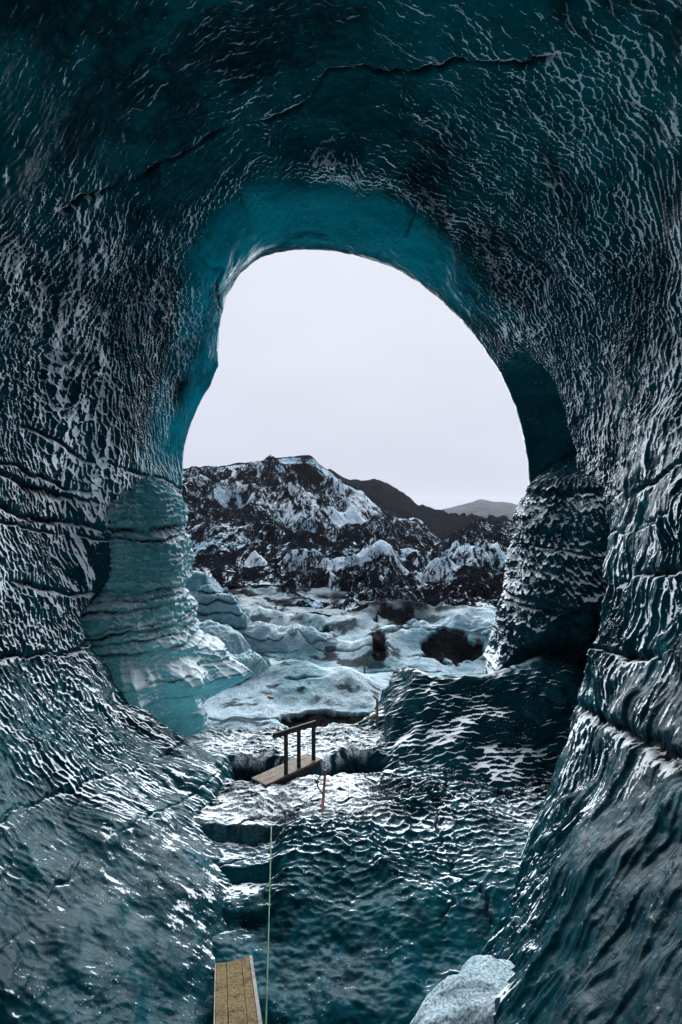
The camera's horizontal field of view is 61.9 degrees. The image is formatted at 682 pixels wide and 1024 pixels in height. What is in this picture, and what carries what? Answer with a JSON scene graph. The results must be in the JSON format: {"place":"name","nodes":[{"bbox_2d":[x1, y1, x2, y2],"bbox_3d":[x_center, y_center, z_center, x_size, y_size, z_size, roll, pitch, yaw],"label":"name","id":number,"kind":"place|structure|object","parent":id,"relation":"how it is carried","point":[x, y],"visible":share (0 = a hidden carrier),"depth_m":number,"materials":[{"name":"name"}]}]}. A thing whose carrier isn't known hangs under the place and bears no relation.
{"place":"outdoors","nodes":[
{"label":"outdoors","id":0,"kind":"place"},
{"bbox_2d":[181,454,443,586],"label":"mountain","id":1,"kind":"structure","parent":0,"point":[271,510],"depth_m":56.94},
{"bbox_2d":[0,0,681,1023],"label":"ice cave","id":2,"kind":"structure","parent":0,"point":[500,180],"depth_m":8.80},
{"bbox_2d":[81,475,251,736],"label":"ice buttress","id":3,"kind":"structure","parent":2,"relation":"attached to","point":[167,661],"depth_m":11.86,"materials":[{"name":"teal ice"}]},
{"bbox_2d":[483,454,609,673],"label":"ice buttress","id":4,"kind":"structure","parent":2,"relation":"attached to","point":[554,588],"depth_m":11.68,"materials":[{"name":"teal ice"}]},
{"bbox_2d":[204,581,496,729],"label":"snow field ground","id":5,"kind":"structure","parent":0,"point":[335,685],"depth_m":18.36,"materials":[{"name":"white snow"}]},
{"bbox_2d":[184,570,251,631],"bbox_3d":[-5.532,3.541,20.400,4.961,2.873,3.079,0,0,37],"label":"ice mound","id":6,"kind":"object","parent":5,"relation":"on","point":[218,603],"visible":0.4,"depth_m":19.46,"materials":[{"name":"blue ice"}]},
{"bbox_2d":[199,619,251,653],"bbox_3d":[-4.025,4.129,17.243,4.036,1.728,1.792,0,0,32],"label":"ice mound","id":7,"kind":"object","parent":5,"relation":"on","point":[231,639],"visible":0.29,"depth_m":16.57,"materials":[{"name":"ice"}]},
{"bbox_2d":[232,648,271,674],"bbox_3d":[-2.779,4.463,16.278,1.684,1.050,1.263,0,0,0],"label":"ice mound","id":8,"kind":"object","parent":5,"relation":"on","point":[253,661],"visible":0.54,"depth_m":15.94,"materials":[{"name":"blue ice"}]},
{"bbox_2d":[240,621,345,652],"bbox_3d":[-2.017,4.386,19.590,5.317,1.178,1.781,0,0,0],"label":"ice mound","id":9,"kind":"object","parent":5,"relation":"on","point":[261,637],"visible":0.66,"depth_m":19.11,"materials":[{"name":"ice"}]},
{"bbox_2d":[363,654,365,673],"bbox_3d":[0.699,4.617,16.901,0.069,0.786,0.057,0,0,0],"label":"marker stick","id":10,"kind":"object","parent":5,"relation":"on","point":[364,663],"visible":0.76,"depth_m":16.88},
{"bbox_2d":[403,612,494,629],"bbox_3d":[4.244,4.302,20.555,6.039,1.336,2.030,0,0,0],"label":"ice mound","id":11,"kind":"object","parent":5,"relation":"on","point":[467,621],"visible":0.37,"depth_m":20.18,"materials":[{"name":"ice"}]},
{"bbox_2d":[183,250,528,509],"label":"sky","id":12,"kind":"structure","parent":0,"point":[347,362],"materials":[{"name":"white"}]},
{"bbox_2d":[185,724,552,1023],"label":"cave floor","id":13,"kind":"structure","parent":0,"point":[391,888],"depth_m":7.97,"materials":[{"name":"ice"}]},
{"bbox_2d":[214,955,261,1023],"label":"gangplank","id":14,"kind":"object","parent":13,"relation":"on","point":[235,982],"visible":0.99,"depth_m":5.79,"materials":[{"name":"brown wood"}]},
{"bbox_2d":[265,826,271,1023],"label":"rope","id":15,"kind":"object","parent":14,"relation":"attached to","point":[268,933],"visible":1,"depth_m":6.20,"materials":[{"name":"fabric"}]},
{"bbox_2d":[251,720,321,787],"bbox_3d":[-0.979,4.407,10.491,0.411,1.027,1.363,0,0,43],"label":"footbridge","id":16,"kind":"object","parent":13,"relation":"on","point":[287,771],"visible":0.98,"depth_m":10.42,"materials":[{"name":"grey wood"}]},
{"bbox_2d":[315,713,375,728],"bbox_3d":[0.132,4.282,11.699,0.016,0.368,2.228,0,0,36],"label":"guide line","id":17,"kind":"object","parent":16,"relation":"attached to","point":[345,726],"visible":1,"depth_m":11.61,"materials":[{"name":"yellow fabric"}]},
{"bbox_2d":[316,769,326,812],"bbox_3d":[-0.308,4.466,9.076,0.177,0.666,0.079,0,0,-22],"label":"stake","id":18,"kind":"object","parent":13,"relation":"on","point":[323,793],"visible":1,"depth_m":9.09,"materials":[{"name":"brown wood"}]},
{"bbox_2d":[372,695,378,726],"bbox_3d":[0.760,4.398,12.580,0.149,0.718,0.061,0,0,-26],"label":"marker stick","id":19,"kind":"object","parent":13,"relation":"on","point":[377,703],"visible":1,"depth_m":12.57,"materials":[{"name":"brown wood"}]},
{"bbox_2d":[410,955,514,1023],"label":"ice mound","id":20,"kind":"object","parent":13,"relation":"on","point":[471,990],"visible":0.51,"depth_m":5.21,"materials":[{"name":"white ice"}]},
{"bbox_2d":[360,654,585,793],"bbox_3d":[3.531,4.276,12.273,6.232,2.594,5.236,0,0,0],"label":"ice ledge","id":21,"kind":"object","parent":13,"relation":"on","point":[507,728],"visible":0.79,"depth_m":11.04,"materials":[{"name":"teal ice"}]},
{"bbox_2d":[243,514,514,616],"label":"moraine hill","id":22,"kind":"structure","parent":0,"point":[466,566],"depth_m":34.79,"materials":[{"name":"black stone"}]},
{"bbox_2d":[328,469,512,538],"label":"dark mountain","id":23,"kind":"structure","parent":0,"point":[389,498],"depth_m":143.55,"materials":[{"name":"black stone"}]},
{"bbox_2d":[442,499,517,519],"bbox_3d":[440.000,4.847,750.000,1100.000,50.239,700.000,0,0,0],"label":"distant mountain","id":24,"kind":"structure","parent":0,"point":[482,508],"depth_m":782.85,"materials":[{"name":"white snow"}]}
]}

